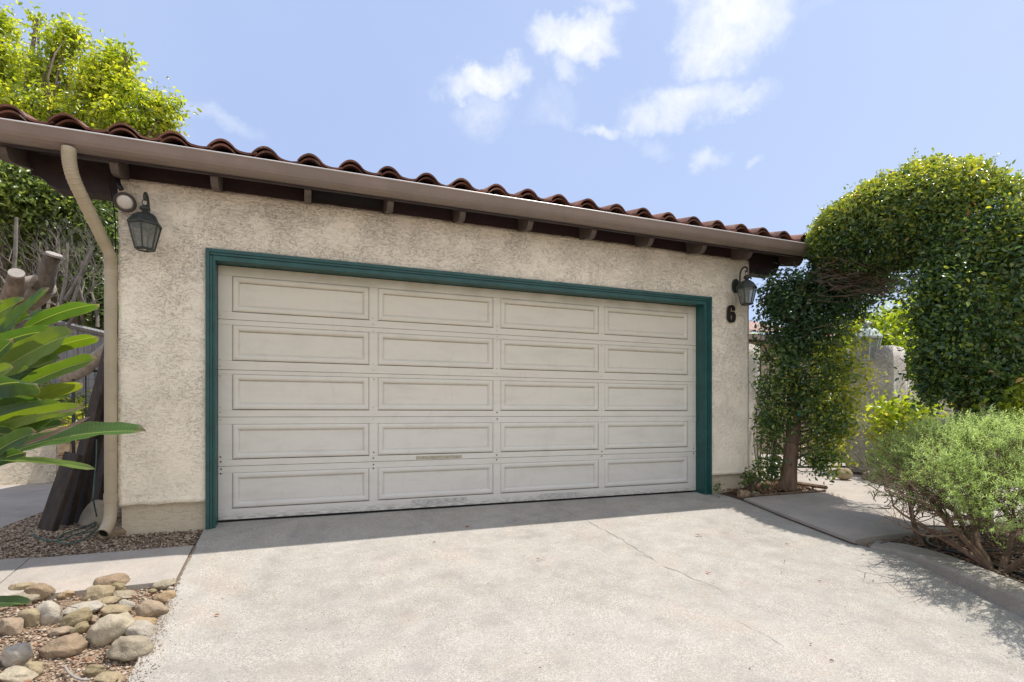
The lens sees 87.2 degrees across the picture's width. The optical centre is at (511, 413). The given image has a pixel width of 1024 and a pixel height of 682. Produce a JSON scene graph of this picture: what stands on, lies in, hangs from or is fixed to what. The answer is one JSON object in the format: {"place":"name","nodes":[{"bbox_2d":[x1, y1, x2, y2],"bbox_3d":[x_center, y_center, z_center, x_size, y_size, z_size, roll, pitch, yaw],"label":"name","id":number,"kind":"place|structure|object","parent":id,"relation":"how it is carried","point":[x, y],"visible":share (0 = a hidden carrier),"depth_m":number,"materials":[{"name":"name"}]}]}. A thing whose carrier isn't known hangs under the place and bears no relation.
{"place":"outdoors","nodes":[
{"label":"outdoors","id":0,"kind":"place"},
{"bbox_2d":[0,557,29,582],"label":"path","id":1,"kind":"structure","parent":0,"point":[8,567],"depth_m":3.49,"materials":[{"name":"concrete"}]},
{"bbox_2d":[0,505,44,527],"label":"walkway","id":2,"kind":"structure","parent":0,"point":[10,515],"depth_m":4.86,"materials":[{"name":"concrete"}]},
{"bbox_2d":[0,483,52,507],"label":"walkway","id":3,"kind":"structure","parent":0,"point":[20,495],"depth_m":5.99,"materials":[{"name":"concrete"}]},
{"bbox_2d":[0,586,173,681],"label":"gravel","id":4,"kind":"structure","parent":0,"point":[33,634],"depth_m":2.72,"materials":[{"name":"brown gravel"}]},
{"bbox_2d":[36,600,62,624],"bbox_3d":[-2.533,1.097,2.941,0.140,0.145,0.086,0,0,5],"label":"cobble","id":5,"kind":"object","parent":4,"relation":"on","point":[50,611],"visible":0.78,"depth_m":2.91,"materials":[{"name":"grey stone"}]},
{"bbox_2d":[64,665,89,680],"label":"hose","id":6,"kind":"object","parent":4,"relation":"on","point":[72,675],"visible":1,"depth_m":2.43,"materials":[{"name":"grey plastic"}]},
{"bbox_2d":[82,665,106,676],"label":"cobble","id":7,"kind":"object","parent":4,"relation":"on","point":[92,670],"visible":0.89,"depth_m":2.49,"materials":[{"name":"beige stone"}]},
{"bbox_2d":[94,671,124,681],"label":"cobble","id":8,"kind":"object","parent":4,"relation":"on","point":[109,676],"visible":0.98,"depth_m":2.46,"materials":[{"name":"beige stone"}]},
{"bbox_2d":[85,612,135,646],"bbox_3d":[-2.083,1.124,2.789,0.232,0.175,0.154,0,0,-5],"label":"cobble","id":9,"kind":"object","parent":4,"relation":"on","point":[109,629],"visible":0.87,"depth_m":2.73,"materials":[{"name":"beige stone"}]},
{"bbox_2d":[118,599,135,610],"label":"cobble","id":10,"kind":"object","parent":4,"relation":"on","point":[132,604],"visible":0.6,"depth_m":3.06,"materials":[{"name":"grey stone"}]},
{"bbox_2d":[105,635,153,661],"bbox_3d":[-1.877,1.166,2.652,0.220,0.143,0.148,0,0,6],"label":"cobble","id":11,"kind":"object","parent":4,"relation":"on","point":[130,648],"visible":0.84,"depth_m":2.61,"materials":[{"name":"grey stone"}]},
{"bbox_2d":[0,545,193,599],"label":"path","id":12,"kind":"structure","parent":0,"point":[79,574],"depth_m":3.50,"materials":[{"name":"concrete"}]},
{"bbox_2d":[0,402,1022,681],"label":"ground","id":13,"kind":"structure","parent":0,"point":[96,652],"depth_m":2.67,"materials":[{"name":"soil"}]},
{"bbox_2d":[0,617,23,636],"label":"cobble","id":14,"kind":"object","parent":13,"relation":"on","point":[11,626],"visible":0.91,"depth_m":2.78,"materials":[{"name":"beige stone"}]},
{"bbox_2d":[1,642,33,667],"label":"cobble","id":15,"kind":"object","parent":13,"relation":"on","point":[20,654],"visible":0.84,"depth_m":2.54,"materials":[{"name":"grey stone"}]},
{"bbox_2d":[0,666,38,681],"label":"cobble","id":16,"kind":"object","parent":13,"relation":"on","point":[17,674],"visible":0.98,"depth_m":2.44,"materials":[{"name":"beige stone"}]},
{"bbox_2d":[8,582,35,589],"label":"cobble","id":17,"kind":"object","parent":13,"relation":"on","point":[20,586],"visible":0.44,"depth_m":3.19,"materials":[{"name":"beige stone"}]},
{"bbox_2d":[8,592,40,604],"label":"cobble","id":18,"kind":"object","parent":13,"relation":"on","point":[34,597],"visible":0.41,"depth_m":3.12,"materials":[{"name":"grey stone"}]},
{"bbox_2d":[0,445,57,484],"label":"wall","id":19,"kind":"structure","parent":13,"relation":"on","point":[14,473],"depth_m":6.98,"materials":[{"name":"paint"}]},
{"bbox_2d":[17,608,40,627],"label":"cobble","id":20,"kind":"object","parent":13,"relation":"on","point":[31,617],"visible":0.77,"depth_m":2.87,"materials":[{"name":"beige stone"}]},
{"bbox_2d":[0,251,62,329],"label":"pruned tree","id":21,"kind":"object","parent":13,"relation":"on","point":[18,283],"visible":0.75,"depth_m":8.12,"materials":[{"name":"grey plant"}]},
{"bbox_2d":[24,661,44,674],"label":"cobble","id":22,"kind":"object","parent":13,"relation":"on","point":[37,667],"visible":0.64,"depth_m":2.50,"materials":[{"name":"beige stone"}]},
{"bbox_2d":[24,583,55,600],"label":"cobble","id":23,"kind":"object","parent":13,"relation":"on","point":[42,590],"visible":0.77,"depth_m":3.15,"materials":[{"name":"brown stone"}]},
{"bbox_2d":[0,159,81,292],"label":"dense tree","id":24,"kind":"object","parent":13,"relation":"on","point":[9,197],"visible":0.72,"depth_m":10.60,"materials":[{"name":"green plant"}]},
{"bbox_2d":[0,208,113,327],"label":"bare stems","id":25,"kind":"object","parent":13,"relation":"on","point":[77,285],"visible":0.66,"depth_m":9.55,"materials":[{"name":"grey plant"}]},
{"bbox_2d":[3,109,115,320],"bbox_3d":[-9.678,-3.197,11.460,3.547,5.850,3.497,0,0,18],"label":"dense tree","id":26,"kind":"object","parent":13,"relation":"on","point":[45,200],"visible":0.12,"depth_m":10.91,"materials":[{"name":"green plant"}]},
{"bbox_2d":[47,626,73,635],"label":"cobble","id":27,"kind":"object","parent":13,"relation":"on","point":[62,630],"visible":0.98,"depth_m":2.81,"materials":[{"name":"beige stone"}]},
{"bbox_2d":[38,632,88,658],"bbox_3d":[-2.231,1.158,2.686,0.203,0.105,0.154,0,0,0],"label":"cobble","id":28,"kind":"object","parent":13,"relation":"on","point":[69,645],"visible":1,"depth_m":2.64,"materials":[{"name":"brown stone"}]},
{"bbox_2d":[38,383,91,426],"bbox_3d":[-7.203,-0.052,10.306,7.152,2.137,2.762,0,0,-21],"label":"ground cover","id":29,"kind":"object","parent":13,"relation":"on","point":[77,416],"visible":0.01,"depth_m":9.48,"materials":[{"name":"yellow plant"}]},
{"bbox_2d":[56,590,75,598],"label":"cobble","id":30,"kind":"object","parent":13,"relation":"on","point":[65,594],"visible":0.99,"depth_m":3.18,"materials":[{"name":"brown stone"}]},
{"bbox_2d":[0,287,145,606],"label":"broad leaf plant","id":31,"kind":"object","parent":13,"relation":"on","point":[33,347],"visible":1,"depth_m":2.94,"materials":[{"name":"green plant"}]},
{"bbox_2d":[27,194,118,330],"bbox_3d":[-8.375,-2.415,10.847,2.182,4.669,2.204,0,0,-12],"label":"leafy shrub","id":32,"kind":"object","parent":13,"relation":"on","point":[107,220],"visible":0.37,"depth_m":10.59,"materials":[{"name":"green plant"}]},
{"bbox_2d":[59,601,86,609],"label":"cobble","id":33,"kind":"object","parent":13,"relation":"on","point":[70,603],"visible":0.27,"depth_m":3.06,"materials":[{"name":"beige stone"}]},
{"bbox_2d":[32,427,118,467],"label":"retaining wall","id":34,"kind":"structure","parent":13,"relation":"on","point":[64,447],"depth_m":8.63,"materials":[{"name":"stone"}]},
{"bbox_2d":[59,607,92,626],"bbox_3d":[-2.358,1.111,2.916,0.160,0.112,0.122,0,0,0],"label":"cobble","id":35,"kind":"object","parent":13,"relation":"on","point":[73,619],"visible":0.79,"depth_m":2.88,"materials":[{"name":"beige stone"}]},
{"bbox_2d":[39,321,118,407],"bbox_3d":[-7.838,-0.982,9.860,2.381,1.763,0.097,0,0,16],"label":"board fence","id":36,"kind":"object","parent":13,"relation":"on","point":[75,329],"visible":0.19,"depth_m":9.90,"materials":[{"name":"grey wood"}]},
{"bbox_2d":[69,621,89,633],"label":"cobble","id":37,"kind":"object","parent":13,"relation":"on","point":[81,627],"visible":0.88,"depth_m":2.83,"materials":[{"name":"beige stone"}]},
{"bbox_2d":[58,343,103,382],"bbox_3d":[-5.771,-0.711,7.361,1.026,0.602,0.204,0,0,17],"label":"fallen log","id":38,"kind":"object","parent":13,"relation":"on","point":[86,370],"visible":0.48,"depth_m":7.34,"materials":[{"name":"brown wood"}]},
{"bbox_2d":[63,600,105,616],"bbox_3d":[-2.428,1.106,3.043,0.225,0.077,0.152,0,0,-1],"label":"cobble","id":39,"kind":"object","parent":13,"relation":"on","point":[94,606],"visible":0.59,"depth_m":3.02,"materials":[{"name":"grey stone"}]},
{"bbox_2d":[88,615,98,623],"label":"cobble","id":40,"kind":"object","parent":13,"relation":"on","point":[95,619],"visible":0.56,"depth_m":2.94,"materials":[{"name":"grey stone"}]},
{"bbox_2d":[81,585,114,600],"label":"cobble","id":41,"kind":"object","parent":13,"relation":"on","point":[94,592],"visible":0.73,"depth_m":3.16,"materials":[{"name":"beige stone"}]},
{"bbox_2d":[0,0,201,326],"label":"tall tree","id":42,"kind":"object","parent":13,"relation":"on","point":[105,90],"visible":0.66,"depth_m":11.66,"materials":[{"name":"green plant"}]},
{"bbox_2d":[0,500,202,559],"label":"gravel","id":43,"kind":"structure","parent":13,"relation":"on","point":[36,518],"depth_m":3.99,"materials":[{"name":"grey gravel"}]},
{"bbox_2d":[38,451,82,531],"bbox_3d":[-3.564,0.613,4.246,0.258,0.624,0.184,0,0,22],"label":"plank","id":44,"kind":"object","parent":43,"relation":"on","point":[57,499],"visible":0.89,"depth_m":4.22,"materials":[{"name":"brown wood"}]},
{"bbox_2d":[31,439,96,544],"bbox_3d":[-3.288,0.571,4.129,0.419,0.730,0.516,0,0,18],"label":"thin hose","id":45,"kind":"object","parent":43,"relation":"on","point":[57,540],"visible":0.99,"depth_m":4.07,"materials":[{"name":"green rubber"}]},
{"bbox_2d":[74,404,103,521],"bbox_3d":[-3.533,0.083,4.615,0.106,1.664,0.357,0,0,38],"label":"plank","id":46,"kind":"object","parent":43,"relation":"on","point":[85,495],"visible":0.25,"depth_m":4.53,"materials":[{"name":"brown wood"}]},
{"bbox_2d":[60,318,118,525],"bbox_3d":[-3.528,0.045,4.521,0.124,1.746,0.433,0,0,44],"label":"plank","id":47,"kind":"object","parent":43,"relation":"on","point":[93,413],"visible":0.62,"depth_m":4.47,"materials":[{"name":"brown wood"}]},
{"bbox_2d":[77,500,103,525],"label":"concrete block","id":48,"kind":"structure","parent":43,"relation":"on","point":[88,516],"depth_m":4.38,"materials":[{"name":"grey concrete"}]},
{"bbox_2d":[90,439,103,501],"bbox_3d":[-3.642,0.371,4.811,0.124,1.086,0.239,0,0,28],"label":"plank","id":49,"kind":"object","parent":43,"relation":"on","point":[99,486],"visible":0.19,"depth_m":4.75,"materials":[{"name":"grey wood"}]},
{"bbox_2d":[108,526,126,537],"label":"stone","id":50,"kind":"object","parent":43,"relation":"on","point":[118,531],"visible":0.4,"depth_m":4.08,"materials":[{"name":"beige stone"}]},
{"bbox_2d":[97,596,120,604],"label":"cobble","id":51,"kind":"object","parent":13,"relation":"on","point":[107,600],"visible":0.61,"depth_m":3.12,"materials":[{"name":"beige stone"}]},
{"bbox_2d":[93,573,130,584],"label":"cobble","id":52,"kind":"object","parent":13,"relation":"on","point":[124,578],"visible":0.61,"depth_m":3.31,"materials":[{"name":"beige stone"}]},
{"bbox_2d":[100,604,131,615],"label":"cobble","id":53,"kind":"object","parent":13,"relation":"on","point":[112,609],"visible":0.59,"depth_m":3.00,"materials":[{"name":"beige stone"}]},
{"bbox_2d":[111,582,126,590],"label":"cobble","id":54,"kind":"object","parent":13,"relation":"on","point":[119,586],"visible":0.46,"depth_m":3.28,"materials":[{"name":"beige stone"}]},
{"bbox_2d":[113,590,137,599],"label":"cobble","id":55,"kind":"object","parent":13,"relation":"on","point":[122,594],"visible":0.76,"depth_m":3.21,"materials":[{"name":"grey stone"}]},
{"bbox_2d":[124,620,158,637],"bbox_3d":[-1.934,1.144,2.809,0.156,0.119,0.114,0,0,4],"label":"cobble","id":56,"kind":"object","parent":13,"relation":"on","point":[148,629],"visible":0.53,"depth_m":2.78,"materials":[{"name":"grey stone"}]},
{"bbox_2d":[133,616,157,625],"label":"cobble","id":57,"kind":"object","parent":13,"relation":"on","point":[152,620],"visible":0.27,"depth_m":2.93,"materials":[{"name":"beige stone"}]},
{"bbox_2d":[135,599,168,618],"bbox_3d":[-2.010,1.110,3.006,0.169,0.132,0.102,0,0,-22],"label":"cobble","id":58,"kind":"object","parent":13,"relation":"on","point":[149,608],"visible":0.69,"depth_m":2.98,"materials":[{"name":"brown stone"}]},
{"bbox_2d":[148,589,156,592],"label":"cobble","id":59,"kind":"object","parent":13,"relation":"on","point":[152,590],"visible":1,"depth_m":3.29,"materials":[{"name":"beige stone"}]},
{"bbox_2d":[151,579,176,589],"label":"cobble","id":60,"kind":"object","parent":13,"relation":"on","point":[163,584],"visible":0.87,"depth_m":3.34,"materials":[{"name":"beige stone"}]},
{"bbox_2d":[154,590,175,603],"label":"cobble","id":61,"kind":"object","parent":13,"relation":"on","point":[163,596],"visible":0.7,"depth_m":3.17,"materials":[{"name":"brown stone"}]},
{"bbox_2d":[0,104,812,538],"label":"garage","id":62,"kind":"structure","parent":13,"relation":"on","point":[308,336],"depth_m":4.86,"materials":[{"name":"beige paint"}]},
{"bbox_2d":[113,177,136,211],"bbox_3d":[-2.898,-1.660,4.031,0.155,0.296,0.150,0,0,-21],"label":"floodlight","id":63,"kind":"object","parent":62,"relation":"attached to","point":[124,202],"visible":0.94,"depth_m":4.01,"materials":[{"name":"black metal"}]},
{"bbox_2d":[127,192,161,251],"bbox_3d":[-2.737,-1.434,4.022,0.198,0.446,0.293,0,0,-21],"label":"wall lantern","id":64,"kind":"object","parent":62,"relation":"attached to","point":[145,227],"depth_m":3.94,"materials":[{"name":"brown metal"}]},
{"bbox_2d":[218,265,695,522],"bbox_3d":[-0.163,-0.165,5.336,4.888,2.170,0.066,0,0,-21],"label":"garage door","id":65,"kind":"structure","parent":62,"relation":"in","point":[338,395],"depth_m":5.10,"materials":[{"name":"beige paint"}]},
{"bbox_2d":[727,305,735,322],"bbox_3d":[2.528,-1.152,6.199,0.124,0.202,0.018,0,0,-21],"label":"house number","id":66,"kind":"object","parent":62,"relation":"attached to","point":[729,312],"visible":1,"depth_m":6.19,"materials":[{"name":"brown metal"}]},
{"bbox_2d":[732,266,756,305],"bbox_3d":[2.636,-1.449,6.096,0.198,0.446,0.293,0,0,-21],"label":"wall lantern","id":67,"kind":"object","parent":62,"relation":"attached to","point":[745,290],"depth_m":6.03,"materials":[{"name":"brown metal"}]},
{"bbox_2d":[749,344,760,472],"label":"stucco wall","id":68,"kind":"structure","parent":13,"relation":"on","point":[752,394],"depth_m":7.93,"materials":[{"name":"beige paint"}]},
{"bbox_2d":[720,482,808,499],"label":"planter soil","id":69,"kind":"structure","parent":13,"relation":"on","point":[732,494],"depth_m":6.16,"materials":[{"name":"brown soil"}]},
{"bbox_2d":[737,489,750,497],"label":"stone","id":70,"kind":"object","parent":69,"relation":"on","point":[746,495],"visible":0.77,"depth_m":5.95,"materials":[{"name":"beige stone"}]},
{"bbox_2d":[738,466,778,491],"bbox_3d":[2.729,0.761,5.993,0.418,0.342,0.310,0,0,14],"label":"jade plant","id":71,"kind":"object","parent":69,"relation":"on","point":[752,477],"visible":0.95,"depth_m":5.99,"materials":[{"name":"green plant"}]},
{"bbox_2d":[749,371,786,483],"bbox_3d":[3.160,0.200,6.611,0.536,1.443,0.301,0,0,-21],"label":"wall vine","id":72,"kind":"object","parent":69,"relation":"on","point":[772,446],"depth_m":6.60,"materials":[{"name":"green plant"}]},
{"bbox_2d":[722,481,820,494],"bbox_3d":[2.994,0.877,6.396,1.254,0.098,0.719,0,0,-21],"label":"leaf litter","id":73,"kind":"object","parent":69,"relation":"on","point":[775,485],"visible":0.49,"depth_m":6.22,"materials":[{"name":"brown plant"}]},
{"bbox_2d":[758,487,812,492],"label":"gravel","id":74,"kind":"structure","parent":69,"relation":"on","point":[785,491],"depth_m":6.36,"materials":[{"name":"gravel"}]},
{"bbox_2d":[753,478,827,496],"bbox_3d":[3.039,0.882,6.533,1.137,0.077,0.922,0,0,-21],"label":"bed edging","id":75,"kind":"object","parent":69,"relation":"on","point":[824,487],"visible":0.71,"depth_m":6.22,"materials":[{"name":"brown concrete"}]},
{"bbox_2d":[749,321,841,453],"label":"house","id":76,"kind":"structure","parent":13,"relation":"on","point":[751,325],"depth_m":12.61,"materials":[{"name":"paint"}]},
{"bbox_2d":[750,317,843,440],"bbox_3d":[11.298,-0.775,17.854,17.771,5.958,4.633,0,0,15],"label":"tall hedge","id":77,"kind":"object","parent":13,"relation":"on","point":[815,392],"depth_m":17.87,"materials":[{"name":"green plant"}]},
{"bbox_2d":[813,306,893,406],"bbox_3d":[9.449,-1.140,15.014,2.964,4.123,2.641,0,0,-21],"label":"garden tree","id":78,"kind":"object","parent":13,"relation":"on","point":[846,341],"visible":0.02,"depth_m":14.58,"materials":[{"name":"green plant"}]},
{"bbox_2d":[845,345,906,474],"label":"gate pillar","id":79,"kind":"structure","parent":13,"relation":"on","point":[886,358],"depth_m":7.85,"materials":[{"name":"grey paint"}]},
{"bbox_2d":[760,359,845,467],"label":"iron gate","id":80,"kind":"structure","parent":79,"relation":"attached to","point":[800,424],"depth_m":8.12,"materials":[{"name":"black metal"}]},
{"bbox_2d":[852,321,882,360],"bbox_3d":[5.236,-1.074,7.928,0.349,0.598,0.403,0,0,-38],"label":"post lantern","id":81,"kind":"object","parent":79,"relation":"on","point":[874,336],"visible":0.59,"depth_m":7.83,"materials":[{"name":"white glass"}]},
{"bbox_2d":[834,293,918,364],"bbox_3d":[9.099,-1.173,12.959,3.020,4.187,2.768,0,0,17],"label":"garden tree","id":82,"kind":"object","parent":13,"relation":"on","point":[882,327],"visible":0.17,"depth_m":12.71,"materials":[{"name":"green plant"}]},
{"bbox_2d":[837,320,942,379],"bbox_3d":[8.735,-0.657,11.490,3.146,3.156,3.023,0,0,-39],"label":"garden tree","id":83,"kind":"object","parent":13,"relation":"on","point":[898,342],"visible":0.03,"depth_m":11.37,"materials":[{"name":"green plant"}]},
{"bbox_2d":[851,374,952,463],"bbox_3d":[5.264,0.209,7.191,1.244,1.475,1.282,0,0,-21],"label":"flowering shrub","id":84,"kind":"object","parent":13,"relation":"on","point":[883,414],"visible":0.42,"depth_m":7.16,"materials":[{"name":"green plant"}]},
{"bbox_2d":[849,274,974,371],"bbox_3d":[9.468,-1.341,11.893,3.426,4.508,3.617,0,0,37],"label":"garden tree","id":85,"kind":"object","parent":13,"relation":"on","point":[895,324],"visible":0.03,"depth_m":12.24,"materials":[{"name":"green plant"}]},
{"bbox_2d":[832,467,1006,478],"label":"planter soil","id":86,"kind":"structure","parent":13,"relation":"on","point":[858,473],"depth_m":7.84,"materials":[{"name":"brown soil"}]},
{"bbox_2d":[871,540,1023,617],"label":"curb","id":87,"kind":"structure","parent":13,"relation":"on","point":[1002,591],"depth_m":3.64,"materials":[{"name":"concrete"}]},
{"bbox_2d":[879,525,1023,583],"bbox_3d":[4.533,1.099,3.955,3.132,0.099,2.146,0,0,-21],"label":"mulch","id":88,"kind":"object","parent":13,"relation":"on","point":[996,549],"visible":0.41,"depth_m":4.36,"materials":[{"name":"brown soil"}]},
{"bbox_2d":[749,147,1023,532],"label":"arched hedge","id":89,"kind":"object","parent":88,"relation":"on","point":[905,221],"visible":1,"depth_m":5.28,"materials":[{"name":"green plant"}]},
{"bbox_2d":[849,402,1023,574],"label":"feathery bush","id":90,"kind":"object","parent":88,"relation":"on","point":[954,472],"visible":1,"depth_m":3.90,"materials":[{"name":"green plant"}]},
{"bbox_2d":[925,532,1023,576],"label":"garden hose","id":91,"kind":"object","parent":88,"relation":"on","point":[964,555],"visible":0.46,"depth_m":4.16,"materials":[{"name":"black rubber"}]},
{"bbox_2d":[907,380,1012,463],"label":"garden wall","id":92,"kind":"structure","parent":13,"relation":"on","point":[942,402],"depth_m":8.91,"materials":[{"name":"grey paint"}]},
{"bbox_2d":[961,321,1023,472],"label":"young shrub","id":93,"kind":"object","parent":13,"relation":"on","point":[1018,394],"visible":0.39,"depth_m":4.69,"materials":[{"name":"green plant"}]},
{"bbox_2d":[0,0,1023,400],"label":"sky","id":94,"kind":"structure","parent":0,"point":[750,113],"materials":[{"name":"blue"}]},
{"bbox_2d":[127,492,1023,681],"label":"driveway","id":95,"kind":"structure","parent":0,"point":[619,583],"depth_m":3.26,"materials":[{"name":"concrete"}]},
{"bbox_2d":[126,546,195,681],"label":"grit","id":96,"kind":"object","parent":95,"relation":"on","point":[178,579],"visible":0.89,"depth_m":2.91,"materials":[{"name":"grey gravel"}]},
{"bbox_2d":[711,480,723,497],"bbox_3d":[2.296,0.840,5.970,0.130,0.194,0.250,0,0,3],"label":"seedling","id":97,"kind":"object","parent":95,"relation":"on","point":[717,487],"visible":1,"depth_m":5.98,"materials":[{"name":"green plant"}]},
{"bbox_2d":[219,498,979,681],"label":"grit","id":98,"kind":"object","parent":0,"point":[508,598],"visible":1,"depth_m":3.29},
{"bbox_2d":[756,454,844,473],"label":"pavement","id":99,"kind":"structure","parent":0,"point":[800,469],"depth_m":9.23,"materials":[{"name":"concrete"}]},
{"bbox_2d":[746,471,900,491],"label":"pavement","id":100,"kind":"structure","parent":0,"point":[854,482],"depth_m":6.92,"materials":[{"name":"concrete"}]},
{"bbox_2d":[837,468,852,479],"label":"stone","id":101,"kind":"object","parent":100,"relation":"on","point":[844,476],"visible":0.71,"depth_m":7.04,"materials":[{"name":"beige stone"}]},
{"bbox_2d":[861,468,877,480],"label":"stone","id":102,"kind":"object","parent":100,"relation":"on","point":[867,474],"visible":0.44,"depth_m":7.09,"materials":[{"name":"beige stone"}]},
{"bbox_2d":[744,487,1023,546],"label":"pavement","id":103,"kind":"structure","parent":0,"point":[849,516],"depth_m":5.29,"materials":[{"name":"concrete"}]},
{"bbox_2d":[915,484,1022,509],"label":"pavement","id":104,"kind":"structure","parent":0,"point":[993,492],"depth_m":6.58,"materials":[{"name":"concrete"}]},
{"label":"walkway","id":105,"kind":"structure","parent":0,"visible":0},
{"bbox_2d":[72,370,118,464],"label":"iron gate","id":106,"kind":"structure","parent":105,"relation":"on","point":[73,419],"depth_m":7.42,"materials":[{"name":"black metal"}]}
]}

